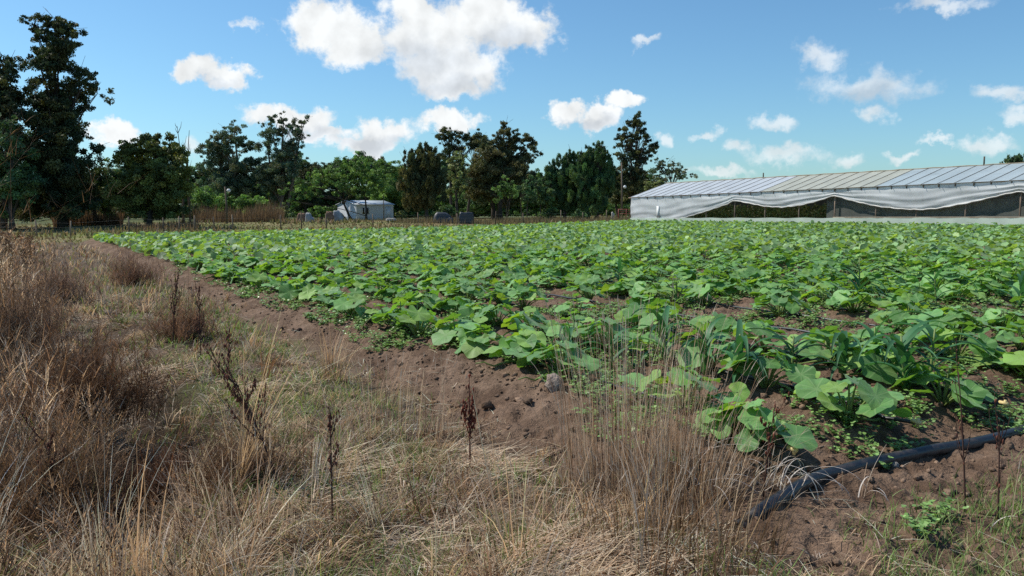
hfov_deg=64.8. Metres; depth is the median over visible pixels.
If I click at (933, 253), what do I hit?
squash plant
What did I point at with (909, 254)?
squash plant
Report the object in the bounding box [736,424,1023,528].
irrigation pipe
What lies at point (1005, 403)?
drip line
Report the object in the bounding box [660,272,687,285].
squash plant
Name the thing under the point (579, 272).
squash plant
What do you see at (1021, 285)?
corn plant
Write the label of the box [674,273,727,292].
squash plant
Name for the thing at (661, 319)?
corn plant
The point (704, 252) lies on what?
squash plant
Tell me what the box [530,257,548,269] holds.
squash plant
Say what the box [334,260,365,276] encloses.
squash plant
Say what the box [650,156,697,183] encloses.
round tree
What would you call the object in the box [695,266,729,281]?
squash plant
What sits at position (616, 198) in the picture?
dark tree
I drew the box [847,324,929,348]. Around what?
squash plant
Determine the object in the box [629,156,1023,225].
greenhouse
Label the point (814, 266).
squash plant
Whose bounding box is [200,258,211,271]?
squash plant
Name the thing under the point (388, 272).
squash plant
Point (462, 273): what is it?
squash plant
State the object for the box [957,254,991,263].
squash plant
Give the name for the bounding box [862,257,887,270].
squash plant
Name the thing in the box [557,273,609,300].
squash plant
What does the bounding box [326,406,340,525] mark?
dry weed stalk
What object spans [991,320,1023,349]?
squash plant
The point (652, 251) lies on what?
squash plant
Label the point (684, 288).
squash plant
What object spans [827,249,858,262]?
squash plant
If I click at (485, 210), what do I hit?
scrub
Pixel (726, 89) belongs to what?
sky
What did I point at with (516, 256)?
squash plant
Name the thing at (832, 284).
squash plant
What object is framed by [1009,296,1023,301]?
squash plant
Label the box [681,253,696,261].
squash plant
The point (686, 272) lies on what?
squash plant
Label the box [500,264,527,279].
squash plant
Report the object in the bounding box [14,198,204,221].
undergrowth
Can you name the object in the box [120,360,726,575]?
pale straw
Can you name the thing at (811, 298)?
squash plant
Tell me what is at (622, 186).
lamp pole
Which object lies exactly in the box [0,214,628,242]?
meadow grass
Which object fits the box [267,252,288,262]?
squash plant
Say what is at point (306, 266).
squash plant
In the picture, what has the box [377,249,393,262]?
squash plant
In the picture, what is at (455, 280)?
squash plant
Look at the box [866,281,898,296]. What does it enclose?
squash plant
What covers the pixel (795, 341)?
corn plant
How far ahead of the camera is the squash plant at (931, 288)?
12.91 m
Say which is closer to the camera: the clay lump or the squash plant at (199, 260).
the clay lump
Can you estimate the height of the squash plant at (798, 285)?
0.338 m
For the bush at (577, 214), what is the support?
on the ground at (490, 386)
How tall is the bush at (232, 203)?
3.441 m
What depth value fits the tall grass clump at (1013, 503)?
4.04 m
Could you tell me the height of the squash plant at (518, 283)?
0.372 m
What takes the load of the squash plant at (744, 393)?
on the ground at (490, 386)
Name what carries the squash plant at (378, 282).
on the ground at (490, 386)
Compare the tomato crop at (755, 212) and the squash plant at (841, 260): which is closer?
the squash plant at (841, 260)
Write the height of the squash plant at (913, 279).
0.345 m
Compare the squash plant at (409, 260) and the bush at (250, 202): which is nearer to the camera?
the squash plant at (409, 260)
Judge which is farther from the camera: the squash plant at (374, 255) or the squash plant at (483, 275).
the squash plant at (374, 255)
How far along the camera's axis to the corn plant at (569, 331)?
7.75 m
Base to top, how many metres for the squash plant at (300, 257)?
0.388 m
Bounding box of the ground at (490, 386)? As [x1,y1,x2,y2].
[0,216,1023,575]
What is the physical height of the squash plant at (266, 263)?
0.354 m
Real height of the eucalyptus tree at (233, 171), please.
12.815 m
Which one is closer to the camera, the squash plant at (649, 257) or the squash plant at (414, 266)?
the squash plant at (414, 266)
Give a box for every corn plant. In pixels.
[496,318,552,344]
[551,326,580,365]
[573,322,647,370]
[601,256,637,280]
[626,306,701,363]
[663,316,733,375]
[710,319,767,382]
[746,328,851,380]
[802,252,910,301]
[830,330,861,379]
[840,311,933,364]
[852,320,968,392]
[883,319,1002,373]
[896,265,983,307]
[981,271,1023,305]
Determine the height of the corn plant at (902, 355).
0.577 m
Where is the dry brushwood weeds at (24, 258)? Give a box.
[0,228,221,575]
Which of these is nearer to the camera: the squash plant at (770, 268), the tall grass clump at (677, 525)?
the tall grass clump at (677, 525)
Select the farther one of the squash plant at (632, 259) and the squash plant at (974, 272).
the squash plant at (632, 259)
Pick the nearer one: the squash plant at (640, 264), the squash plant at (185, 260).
the squash plant at (640, 264)
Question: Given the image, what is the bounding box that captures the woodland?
[8,150,656,219]
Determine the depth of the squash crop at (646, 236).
33.74 m
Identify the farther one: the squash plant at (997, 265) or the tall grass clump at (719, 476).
the squash plant at (997, 265)
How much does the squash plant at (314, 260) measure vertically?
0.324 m
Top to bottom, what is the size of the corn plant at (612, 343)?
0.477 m
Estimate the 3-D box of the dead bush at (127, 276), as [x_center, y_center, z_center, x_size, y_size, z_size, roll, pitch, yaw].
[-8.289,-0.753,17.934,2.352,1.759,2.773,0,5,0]
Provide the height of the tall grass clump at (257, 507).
0.676 m
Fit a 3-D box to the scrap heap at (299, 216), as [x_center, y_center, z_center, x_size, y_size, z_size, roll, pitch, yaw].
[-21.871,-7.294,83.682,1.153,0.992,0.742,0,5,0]
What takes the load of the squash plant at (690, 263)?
on the ground at (490, 386)
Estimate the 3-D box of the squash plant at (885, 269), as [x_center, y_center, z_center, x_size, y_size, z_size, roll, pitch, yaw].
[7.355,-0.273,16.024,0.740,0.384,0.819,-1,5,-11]
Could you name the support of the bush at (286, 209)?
on the ground at (490, 386)
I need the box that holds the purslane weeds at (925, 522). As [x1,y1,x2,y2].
[165,257,1023,534]
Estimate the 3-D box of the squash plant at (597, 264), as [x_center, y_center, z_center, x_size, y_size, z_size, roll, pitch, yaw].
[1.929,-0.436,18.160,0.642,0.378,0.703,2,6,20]
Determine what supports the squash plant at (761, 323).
on the ground at (490, 386)
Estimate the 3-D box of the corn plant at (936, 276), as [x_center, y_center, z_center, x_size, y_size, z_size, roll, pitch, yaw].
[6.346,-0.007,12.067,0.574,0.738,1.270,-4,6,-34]
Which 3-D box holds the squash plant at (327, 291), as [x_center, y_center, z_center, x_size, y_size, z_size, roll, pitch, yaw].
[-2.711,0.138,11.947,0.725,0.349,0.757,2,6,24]
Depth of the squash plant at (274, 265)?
18.32 m
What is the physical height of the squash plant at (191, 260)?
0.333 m
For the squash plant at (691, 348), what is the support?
on the ground at (490, 386)
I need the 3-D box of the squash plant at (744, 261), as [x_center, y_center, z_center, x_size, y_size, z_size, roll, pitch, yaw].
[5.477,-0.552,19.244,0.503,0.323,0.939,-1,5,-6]
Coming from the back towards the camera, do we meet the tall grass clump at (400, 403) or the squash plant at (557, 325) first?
the squash plant at (557, 325)
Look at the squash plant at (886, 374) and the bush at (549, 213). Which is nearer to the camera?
the squash plant at (886, 374)
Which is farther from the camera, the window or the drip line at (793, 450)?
the window
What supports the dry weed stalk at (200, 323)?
on the ground at (490, 386)
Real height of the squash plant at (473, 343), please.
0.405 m
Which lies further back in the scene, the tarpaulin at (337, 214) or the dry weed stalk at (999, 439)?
the tarpaulin at (337, 214)
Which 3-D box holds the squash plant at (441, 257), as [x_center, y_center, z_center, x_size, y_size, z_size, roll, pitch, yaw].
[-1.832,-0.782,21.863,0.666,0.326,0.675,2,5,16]
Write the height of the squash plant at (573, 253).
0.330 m
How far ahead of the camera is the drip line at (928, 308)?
11.13 m
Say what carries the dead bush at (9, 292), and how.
on the ground at (490, 386)
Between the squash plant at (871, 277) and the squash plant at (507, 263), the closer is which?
the squash plant at (871, 277)
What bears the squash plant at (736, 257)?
on the ground at (490, 386)
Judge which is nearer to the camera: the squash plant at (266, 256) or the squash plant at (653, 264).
the squash plant at (653, 264)
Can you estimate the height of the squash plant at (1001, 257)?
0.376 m
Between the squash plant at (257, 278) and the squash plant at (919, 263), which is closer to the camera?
the squash plant at (257, 278)
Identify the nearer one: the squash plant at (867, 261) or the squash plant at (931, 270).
the squash plant at (931, 270)
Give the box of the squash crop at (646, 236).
[93,219,1023,260]
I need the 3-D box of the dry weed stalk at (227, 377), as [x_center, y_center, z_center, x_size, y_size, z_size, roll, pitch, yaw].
[-1.547,0.719,4.712,0.463,0.951,0.314,0,5,0]
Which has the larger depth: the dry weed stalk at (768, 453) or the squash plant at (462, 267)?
the squash plant at (462, 267)
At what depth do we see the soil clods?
5.66 m
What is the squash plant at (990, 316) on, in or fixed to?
on the ground at (490, 386)
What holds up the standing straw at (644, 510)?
on the ground at (490, 386)
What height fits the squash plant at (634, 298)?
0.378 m
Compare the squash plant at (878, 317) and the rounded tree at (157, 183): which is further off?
the rounded tree at (157, 183)
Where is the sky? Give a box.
[0,0,1023,204]
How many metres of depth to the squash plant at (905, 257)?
20.82 m
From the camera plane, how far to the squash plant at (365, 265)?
20.50 m
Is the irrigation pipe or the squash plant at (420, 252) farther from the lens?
the squash plant at (420, 252)
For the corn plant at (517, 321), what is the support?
on the ground at (490, 386)
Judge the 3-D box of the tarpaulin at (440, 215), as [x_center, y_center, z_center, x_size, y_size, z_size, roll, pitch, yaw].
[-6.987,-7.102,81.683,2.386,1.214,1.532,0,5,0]
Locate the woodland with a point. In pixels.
(113, 172)
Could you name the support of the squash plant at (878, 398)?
on the ground at (490, 386)
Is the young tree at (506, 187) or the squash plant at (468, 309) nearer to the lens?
the squash plant at (468, 309)
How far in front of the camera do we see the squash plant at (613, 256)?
21.50 m
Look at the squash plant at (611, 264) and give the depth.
17.49 m
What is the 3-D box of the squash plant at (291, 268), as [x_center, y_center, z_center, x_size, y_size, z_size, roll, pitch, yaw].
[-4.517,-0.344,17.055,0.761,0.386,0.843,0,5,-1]
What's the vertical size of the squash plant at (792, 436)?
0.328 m
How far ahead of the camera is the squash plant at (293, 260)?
21.38 m
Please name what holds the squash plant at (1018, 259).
on the ground at (490, 386)
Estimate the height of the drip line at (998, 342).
0.173 m
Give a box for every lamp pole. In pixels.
[224,187,230,223]
[621,162,625,215]
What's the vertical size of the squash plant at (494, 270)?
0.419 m
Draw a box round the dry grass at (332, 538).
[0,280,1023,575]
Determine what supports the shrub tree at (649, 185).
on the ground at (490, 386)
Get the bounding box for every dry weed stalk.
[20,411,79,551]
[170,265,180,347]
[190,281,205,354]
[202,328,280,490]
[219,351,268,477]
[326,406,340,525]
[461,374,478,467]
[760,392,789,496]
[952,349,970,511]
[989,392,1010,523]
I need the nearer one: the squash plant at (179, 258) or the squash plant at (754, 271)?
the squash plant at (754, 271)
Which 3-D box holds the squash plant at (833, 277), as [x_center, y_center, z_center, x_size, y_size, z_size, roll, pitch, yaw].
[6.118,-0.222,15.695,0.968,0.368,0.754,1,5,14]
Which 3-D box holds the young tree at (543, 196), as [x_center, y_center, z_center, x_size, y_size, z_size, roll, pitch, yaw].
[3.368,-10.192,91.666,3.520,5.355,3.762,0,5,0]
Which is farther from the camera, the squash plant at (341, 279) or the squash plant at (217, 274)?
the squash plant at (217, 274)
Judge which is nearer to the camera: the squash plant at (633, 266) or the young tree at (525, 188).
the squash plant at (633, 266)
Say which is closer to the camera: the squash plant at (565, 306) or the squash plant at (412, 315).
the squash plant at (412, 315)
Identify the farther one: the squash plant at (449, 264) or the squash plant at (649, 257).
the squash plant at (649, 257)
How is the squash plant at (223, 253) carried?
on the ground at (490, 386)
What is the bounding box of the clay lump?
[545,373,563,391]
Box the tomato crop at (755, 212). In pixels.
[687,203,826,217]
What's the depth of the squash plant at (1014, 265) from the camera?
17.44 m
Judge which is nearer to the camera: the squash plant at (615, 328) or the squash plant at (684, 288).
the squash plant at (615, 328)
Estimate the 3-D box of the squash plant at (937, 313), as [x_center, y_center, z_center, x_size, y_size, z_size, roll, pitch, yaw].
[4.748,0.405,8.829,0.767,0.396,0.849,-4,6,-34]
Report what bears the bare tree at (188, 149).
on the ground at (490, 386)
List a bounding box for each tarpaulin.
[305,213,314,221]
[333,210,343,220]
[433,212,453,222]
[459,212,473,223]
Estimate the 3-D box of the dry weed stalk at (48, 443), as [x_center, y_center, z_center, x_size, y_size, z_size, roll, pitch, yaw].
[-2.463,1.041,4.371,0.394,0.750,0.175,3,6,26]
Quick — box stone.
[890,462,898,467]
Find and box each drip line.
[193,253,921,426]
[228,246,1017,369]
[238,278,797,454]
[242,254,1008,407]
[336,255,1012,344]
[349,252,1000,325]
[421,255,1023,316]
[457,254,1023,306]
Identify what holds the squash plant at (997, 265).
on the ground at (490, 386)
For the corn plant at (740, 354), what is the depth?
6.45 m
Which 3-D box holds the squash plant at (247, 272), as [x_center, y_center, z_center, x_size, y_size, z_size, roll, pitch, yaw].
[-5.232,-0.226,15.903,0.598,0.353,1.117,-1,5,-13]
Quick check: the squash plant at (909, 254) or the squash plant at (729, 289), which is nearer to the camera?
the squash plant at (729, 289)
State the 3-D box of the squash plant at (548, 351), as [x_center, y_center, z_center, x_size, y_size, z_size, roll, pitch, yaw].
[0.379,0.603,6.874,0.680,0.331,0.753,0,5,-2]
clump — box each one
[89,379,259,523]
[127,423,370,555]
[308,351,475,449]
[408,348,461,432]
[433,446,683,569]
[488,277,795,501]
[518,441,829,575]
[593,345,815,514]
[722,426,865,496]
[842,448,909,502]
[984,454,1021,531]
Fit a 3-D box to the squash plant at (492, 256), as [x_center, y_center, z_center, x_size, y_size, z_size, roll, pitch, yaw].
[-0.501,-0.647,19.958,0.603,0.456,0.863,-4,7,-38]
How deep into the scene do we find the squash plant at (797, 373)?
6.31 m
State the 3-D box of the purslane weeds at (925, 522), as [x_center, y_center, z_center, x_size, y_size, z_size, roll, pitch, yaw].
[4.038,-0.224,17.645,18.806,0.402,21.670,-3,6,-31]
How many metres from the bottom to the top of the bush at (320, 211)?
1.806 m
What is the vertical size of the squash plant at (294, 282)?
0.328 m
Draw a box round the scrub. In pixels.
[186,183,629,218]
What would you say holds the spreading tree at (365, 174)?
on the ground at (490, 386)
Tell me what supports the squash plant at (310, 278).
on the ground at (490, 386)
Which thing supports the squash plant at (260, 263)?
on the ground at (490, 386)
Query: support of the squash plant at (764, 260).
on the ground at (490, 386)
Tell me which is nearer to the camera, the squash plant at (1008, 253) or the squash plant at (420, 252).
the squash plant at (1008, 253)
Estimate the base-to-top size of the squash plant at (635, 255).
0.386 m
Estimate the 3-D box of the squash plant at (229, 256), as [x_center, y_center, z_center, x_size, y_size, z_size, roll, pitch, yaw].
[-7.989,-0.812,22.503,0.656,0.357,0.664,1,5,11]
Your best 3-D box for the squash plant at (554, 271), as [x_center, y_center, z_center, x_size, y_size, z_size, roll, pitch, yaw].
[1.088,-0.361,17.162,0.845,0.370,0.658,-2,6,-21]
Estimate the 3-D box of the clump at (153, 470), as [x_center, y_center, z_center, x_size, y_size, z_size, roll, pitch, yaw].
[-2.227,1.032,5.209,1.208,0.883,1.369,0,5,0]
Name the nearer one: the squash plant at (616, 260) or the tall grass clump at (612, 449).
the tall grass clump at (612, 449)
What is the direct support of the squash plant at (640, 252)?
on the ground at (490, 386)
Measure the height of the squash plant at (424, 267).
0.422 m
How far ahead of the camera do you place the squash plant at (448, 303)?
11.15 m
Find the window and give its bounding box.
[362,208,368,213]
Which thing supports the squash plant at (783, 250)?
on the ground at (490, 386)
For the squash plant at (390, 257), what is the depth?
21.85 m
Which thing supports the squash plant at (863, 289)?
on the ground at (490, 386)
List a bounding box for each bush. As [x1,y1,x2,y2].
[0,105,129,333]
[0,114,116,353]
[0,163,114,423]
[0,273,198,427]
[0,343,169,546]
[10,202,128,303]
[79,218,191,286]
[132,249,243,343]
[143,382,335,508]
[191,185,221,209]
[209,192,241,213]
[235,194,269,212]
[279,202,290,218]
[314,205,329,219]
[395,210,406,218]
[437,203,457,215]
[538,207,562,218]
[571,208,587,219]
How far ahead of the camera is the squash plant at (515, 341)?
7.33 m
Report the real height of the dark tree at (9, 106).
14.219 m
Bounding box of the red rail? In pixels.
[618,209,630,216]
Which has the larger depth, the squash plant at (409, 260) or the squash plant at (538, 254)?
the squash plant at (538, 254)
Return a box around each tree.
[0,7,114,227]
[0,51,41,228]
[0,113,46,229]
[86,157,126,218]
[100,131,195,223]
[175,121,185,222]
[181,137,192,223]
[194,119,262,212]
[248,111,311,216]
[277,156,386,219]
[278,160,330,213]
[342,156,407,204]
[395,141,447,220]
[431,126,489,219]
[445,147,472,218]
[463,117,543,219]
[491,172,518,219]
[512,179,537,217]
[527,175,555,216]
[539,144,583,218]
[570,140,615,218]
[609,187,639,216]
[613,110,659,217]
[643,175,663,190]
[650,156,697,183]
[999,153,1023,162]
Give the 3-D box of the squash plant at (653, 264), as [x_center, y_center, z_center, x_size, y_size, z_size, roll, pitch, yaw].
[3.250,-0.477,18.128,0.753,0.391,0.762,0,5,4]
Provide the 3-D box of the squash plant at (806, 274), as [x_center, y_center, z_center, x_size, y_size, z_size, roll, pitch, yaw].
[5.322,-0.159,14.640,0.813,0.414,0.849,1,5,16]
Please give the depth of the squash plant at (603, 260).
19.82 m
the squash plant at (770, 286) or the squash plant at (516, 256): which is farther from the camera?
the squash plant at (516, 256)
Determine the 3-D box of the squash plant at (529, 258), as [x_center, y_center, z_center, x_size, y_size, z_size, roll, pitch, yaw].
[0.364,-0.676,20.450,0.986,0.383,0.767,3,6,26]
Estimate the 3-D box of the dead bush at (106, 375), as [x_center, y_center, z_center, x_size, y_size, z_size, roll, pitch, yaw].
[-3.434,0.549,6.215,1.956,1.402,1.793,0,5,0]
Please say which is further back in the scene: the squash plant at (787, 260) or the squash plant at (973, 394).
the squash plant at (787, 260)
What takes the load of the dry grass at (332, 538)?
on the ground at (490, 386)
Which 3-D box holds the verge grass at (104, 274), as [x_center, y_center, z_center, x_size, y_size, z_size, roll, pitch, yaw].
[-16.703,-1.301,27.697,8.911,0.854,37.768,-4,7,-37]
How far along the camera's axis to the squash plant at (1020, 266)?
16.12 m
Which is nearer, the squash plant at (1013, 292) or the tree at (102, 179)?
the squash plant at (1013, 292)
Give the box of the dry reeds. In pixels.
[50,198,630,230]
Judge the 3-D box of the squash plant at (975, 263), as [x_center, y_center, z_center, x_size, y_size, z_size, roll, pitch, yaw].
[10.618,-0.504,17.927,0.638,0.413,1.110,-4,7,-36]
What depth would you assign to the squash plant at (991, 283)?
13.07 m
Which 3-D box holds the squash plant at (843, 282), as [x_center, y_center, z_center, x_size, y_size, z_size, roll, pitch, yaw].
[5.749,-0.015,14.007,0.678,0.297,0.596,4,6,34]
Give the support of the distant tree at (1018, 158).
on the ground at (490, 386)
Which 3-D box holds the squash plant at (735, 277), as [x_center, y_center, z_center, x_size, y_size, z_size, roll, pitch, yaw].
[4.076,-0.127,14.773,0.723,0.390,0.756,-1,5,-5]
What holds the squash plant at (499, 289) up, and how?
on the ground at (490, 386)
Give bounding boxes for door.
[385,206,390,217]
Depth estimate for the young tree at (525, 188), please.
89.39 m
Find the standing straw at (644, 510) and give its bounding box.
[0,308,808,575]
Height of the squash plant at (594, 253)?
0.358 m
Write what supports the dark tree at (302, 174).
on the ground at (490, 386)
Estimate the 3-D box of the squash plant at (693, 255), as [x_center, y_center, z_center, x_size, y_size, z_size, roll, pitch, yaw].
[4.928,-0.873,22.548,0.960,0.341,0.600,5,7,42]
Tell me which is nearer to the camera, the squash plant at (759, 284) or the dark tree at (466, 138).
the squash plant at (759, 284)
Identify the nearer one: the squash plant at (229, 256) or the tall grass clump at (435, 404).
the tall grass clump at (435, 404)
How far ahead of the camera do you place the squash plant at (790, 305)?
10.69 m
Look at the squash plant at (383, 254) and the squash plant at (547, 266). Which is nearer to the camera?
the squash plant at (547, 266)
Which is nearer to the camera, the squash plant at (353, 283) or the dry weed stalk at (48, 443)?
the dry weed stalk at (48, 443)
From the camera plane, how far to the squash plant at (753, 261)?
20.18 m
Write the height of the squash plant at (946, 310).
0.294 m
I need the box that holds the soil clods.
[181,274,1023,575]
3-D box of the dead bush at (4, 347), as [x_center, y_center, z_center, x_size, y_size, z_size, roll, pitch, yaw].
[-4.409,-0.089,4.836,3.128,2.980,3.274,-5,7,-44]
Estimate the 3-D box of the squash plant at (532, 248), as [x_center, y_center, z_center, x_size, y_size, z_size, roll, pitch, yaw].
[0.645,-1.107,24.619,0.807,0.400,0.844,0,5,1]
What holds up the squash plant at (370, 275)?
on the ground at (490, 386)
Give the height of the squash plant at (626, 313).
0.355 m
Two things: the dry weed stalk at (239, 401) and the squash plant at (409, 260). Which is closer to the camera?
the dry weed stalk at (239, 401)
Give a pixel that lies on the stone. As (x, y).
(894, 464)
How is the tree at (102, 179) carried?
on the ground at (490, 386)
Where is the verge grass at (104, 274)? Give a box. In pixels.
[0,239,235,317]
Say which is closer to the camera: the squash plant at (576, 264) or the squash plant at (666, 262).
the squash plant at (576, 264)
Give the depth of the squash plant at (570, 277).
14.89 m
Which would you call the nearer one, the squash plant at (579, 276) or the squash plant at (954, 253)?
the squash plant at (579, 276)
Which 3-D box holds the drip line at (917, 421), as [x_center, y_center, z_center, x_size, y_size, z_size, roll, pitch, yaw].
[-6.131,-0.451,19.988,0.165,0.152,34.100,-3,6,-31]
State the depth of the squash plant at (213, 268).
17.55 m
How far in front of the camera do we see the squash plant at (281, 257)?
21.86 m
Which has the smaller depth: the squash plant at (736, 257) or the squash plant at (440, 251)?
the squash plant at (736, 257)
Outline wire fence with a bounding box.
[35,210,606,237]
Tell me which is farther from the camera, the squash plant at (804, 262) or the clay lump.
the squash plant at (804, 262)
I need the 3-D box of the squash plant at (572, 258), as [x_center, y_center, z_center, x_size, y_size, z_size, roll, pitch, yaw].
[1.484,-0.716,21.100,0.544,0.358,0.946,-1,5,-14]
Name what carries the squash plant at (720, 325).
on the ground at (490, 386)
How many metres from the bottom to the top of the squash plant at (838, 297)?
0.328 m
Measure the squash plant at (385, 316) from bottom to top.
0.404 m
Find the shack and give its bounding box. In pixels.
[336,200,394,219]
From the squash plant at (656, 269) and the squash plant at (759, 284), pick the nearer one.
the squash plant at (759, 284)
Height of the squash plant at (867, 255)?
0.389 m
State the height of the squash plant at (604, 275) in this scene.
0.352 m
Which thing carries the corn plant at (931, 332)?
on the ground at (490, 386)
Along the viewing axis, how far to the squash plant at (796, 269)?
16.40 m
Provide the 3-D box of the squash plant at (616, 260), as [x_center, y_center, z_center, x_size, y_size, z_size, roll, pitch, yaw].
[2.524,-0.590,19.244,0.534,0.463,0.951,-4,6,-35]
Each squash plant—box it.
[168,252,181,261]
[173,253,189,264]
[179,256,191,262]
[187,256,211,267]
[189,255,207,270]
[198,260,228,278]
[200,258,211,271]
[205,257,230,265]
[215,262,237,278]
[216,251,235,260]
[220,253,234,263]
[220,263,245,283]
[230,256,244,266]
[231,268,261,282]
[239,252,259,270]
[244,269,274,290]
[254,260,266,271]
[259,258,277,269]
[261,274,288,292]
[262,261,286,274]
[263,252,277,261]
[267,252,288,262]
[270,259,297,275]
[275,250,299,263]
[276,277,304,295]
[278,278,317,299]
[281,262,314,277]
[284,256,301,263]
[293,252,313,263]
[294,261,320,281]
[299,275,341,302]
[302,286,348,308]
[303,257,323,268]
[306,269,330,285]
[308,247,325,259]
[312,255,332,269]
[315,273,341,284]
[322,252,335,259]
[324,255,352,270]
[329,287,371,317]
[332,260,367,274]
[334,253,350,262]
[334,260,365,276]
[336,273,361,287]
[340,275,375,293]
[349,255,370,266]
[350,248,363,259]
[356,256,375,268]
[361,278,391,295]
[363,252,379,262]
[363,267,393,279]
[365,297,398,323]
[368,258,390,268]
[369,268,400,283]
[371,299,426,329]
[374,285,405,299]
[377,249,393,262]
[377,253,400,262]
[382,262,409,272]
[387,285,422,306]
[389,272,413,284]
[389,301,451,337]
[394,253,411,265]
[398,264,414,275]
[398,286,446,311]
[399,248,416,256]
[400,255,422,264]
[402,269,444,287]
[407,261,423,276]
[408,262,433,279]
[412,248,427,258]
[413,254,435,264]
[415,313,479,345]
[417,275,446,290]
[423,252,440,260]
[425,256,448,266]
[427,264,458,281]
[432,296,476,312]
[433,246,449,256]
[434,253,450,262]
[436,276,474,296]
[437,255,462,262]
[441,279,493,299]
[444,261,463,269]
[446,248,462,255]
[447,259,472,271]
[450,270,477,282]
[454,250,471,259]
[454,316,503,357]
[458,302,498,322]
[464,255,475,265]
[468,252,487,261]
[468,303,525,325]
[469,253,486,267]
[469,272,497,287]
[471,263,485,273]
[476,324,555,366]
[481,259,503,277]
[482,253,504,267]
[484,283,518,305]
[489,273,523,290]
[490,251,514,264]
[497,286,553,308]
[500,259,520,266]
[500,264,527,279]
[501,249,525,259]
[501,306,563,333]
[503,276,539,294]
[507,254,522,264]
[509,261,528,268]
[512,254,537,266]
[516,340,599,380]
[522,261,545,272]
[523,245,542,252]
[524,265,554,284]
[528,247,550,259]
[529,274,567,287]
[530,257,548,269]
[538,264,559,277]
[541,251,569,259]
[541,263,580,278]
[542,248,555,258]
[542,255,570,268]
[546,309,604,343]
[548,247,577,258]
[553,293,595,320]
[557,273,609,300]
[558,270,580,285]
[562,261,585,270]
[563,250,584,259]
[565,254,575,263]
[567,266,587,275]
[568,272,602,286]
[569,253,598,266]
[571,317,639,353]
[580,244,597,256]
[580,251,602,258]
[581,267,614,283]
[585,260,607,270]
[589,253,613,265]
[593,260,623,279]
[602,252,619,260]
[604,254,630,271]
[605,276,635,295]
[614,302,687,329]
[618,249,642,259]
[618,364,749,415]
[620,249,643,255]
[620,254,636,261]
[620,330,685,359]
[622,260,642,268]
[622,261,655,277]
[625,289,684,314]
[626,298,685,329]
[628,272,665,286]
[629,281,675,297]
[636,265,675,276]
[639,253,658,262]
[640,258,672,273]
[642,249,657,255]
[643,274,693,301]
[650,323,745,369]
[656,253,681,264]
[658,246,681,258]
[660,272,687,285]
[662,259,672,265]
[666,260,697,272]
[670,262,696,281]
[673,257,701,266]
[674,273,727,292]
[676,281,733,305]
[677,251,703,258]
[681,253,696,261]
[685,248,714,259]
[688,311,763,340]
[689,257,708,267]
[695,261,719,269]
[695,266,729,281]
[695,398,817,451]
[708,250,729,260]
[709,258,731,266]
[713,255,735,260]
[716,262,737,280]
[717,282,760,297]
[718,348,819,392]
[720,271,755,289]
[721,261,745,268]
[727,255,754,263]
[729,250,743,257]
[729,258,752,267]
[730,319,798,354]
[732,265,767,280]
[740,277,780,294]
[742,245,764,257]
[743,289,815,316]
[746,258,762,265]
[749,259,782,268]
[750,252,765,261]
[750,279,803,300]
[751,269,796,285]
[752,260,784,275]
[759,252,794,268]
[763,246,794,256]
[766,253,795,264]
[771,326,859,365]
[776,276,810,291]
[778,266,801,277]
[783,250,811,262]
[783,268,827,289]
[790,257,816,268]
[792,255,807,264]
[793,374,913,424]
[799,280,857,298]
[799,284,839,309]
[800,267,851,280]
[805,251,829,263]
[805,261,838,275]
[817,258,843,270]
[819,340,928,383]
[826,255,858,267]
[826,290,891,312]
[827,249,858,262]
[828,279,858,290]
[834,258,871,273]
[844,267,883,286]
[847,251,878,262]
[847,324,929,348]
[848,250,861,258]
[850,282,901,304]
[858,264,900,277]
[860,252,886,258]
[860,262,900,274]
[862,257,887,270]
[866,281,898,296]
[869,308,912,331]
[874,251,906,263]
[877,247,906,257]
[878,258,905,269]
[878,274,918,290]
[878,287,935,305]
[878,292,930,319]
[885,254,909,261]
[887,282,937,300]
[889,365,1009,412]
[896,268,924,281]
[898,250,919,261]
[898,260,925,275]
[902,257,932,267]
[903,256,941,272]
[904,307,998,344]
[910,321,1005,359]
[911,251,933,260]
[913,251,939,260]
[916,275,960,288]
[918,305,991,327]
[919,262,969,275]
[927,254,953,263]
[929,258,960,266]
[933,268,972,285]
[936,284,984,302]
[938,247,968,263]
[946,257,976,271]
[950,275,1011,298]
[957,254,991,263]
[957,266,994,276]
[959,266,1018,287]
[967,256,1010,269]
[968,339,1023,375]
[976,308,1023,330]
[977,261,1004,274]
[979,254,1017,264]
[989,256,1023,271]
[990,266,1023,280]
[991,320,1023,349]
[995,250,1016,261]
[1009,252,1023,262]
[1009,263,1023,273]
[1009,282,1022,295]
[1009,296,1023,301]
[1013,258,1023,267]
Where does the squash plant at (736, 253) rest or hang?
on the ground at (490, 386)
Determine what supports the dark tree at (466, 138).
on the ground at (490, 386)
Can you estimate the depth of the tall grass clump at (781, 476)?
4.67 m

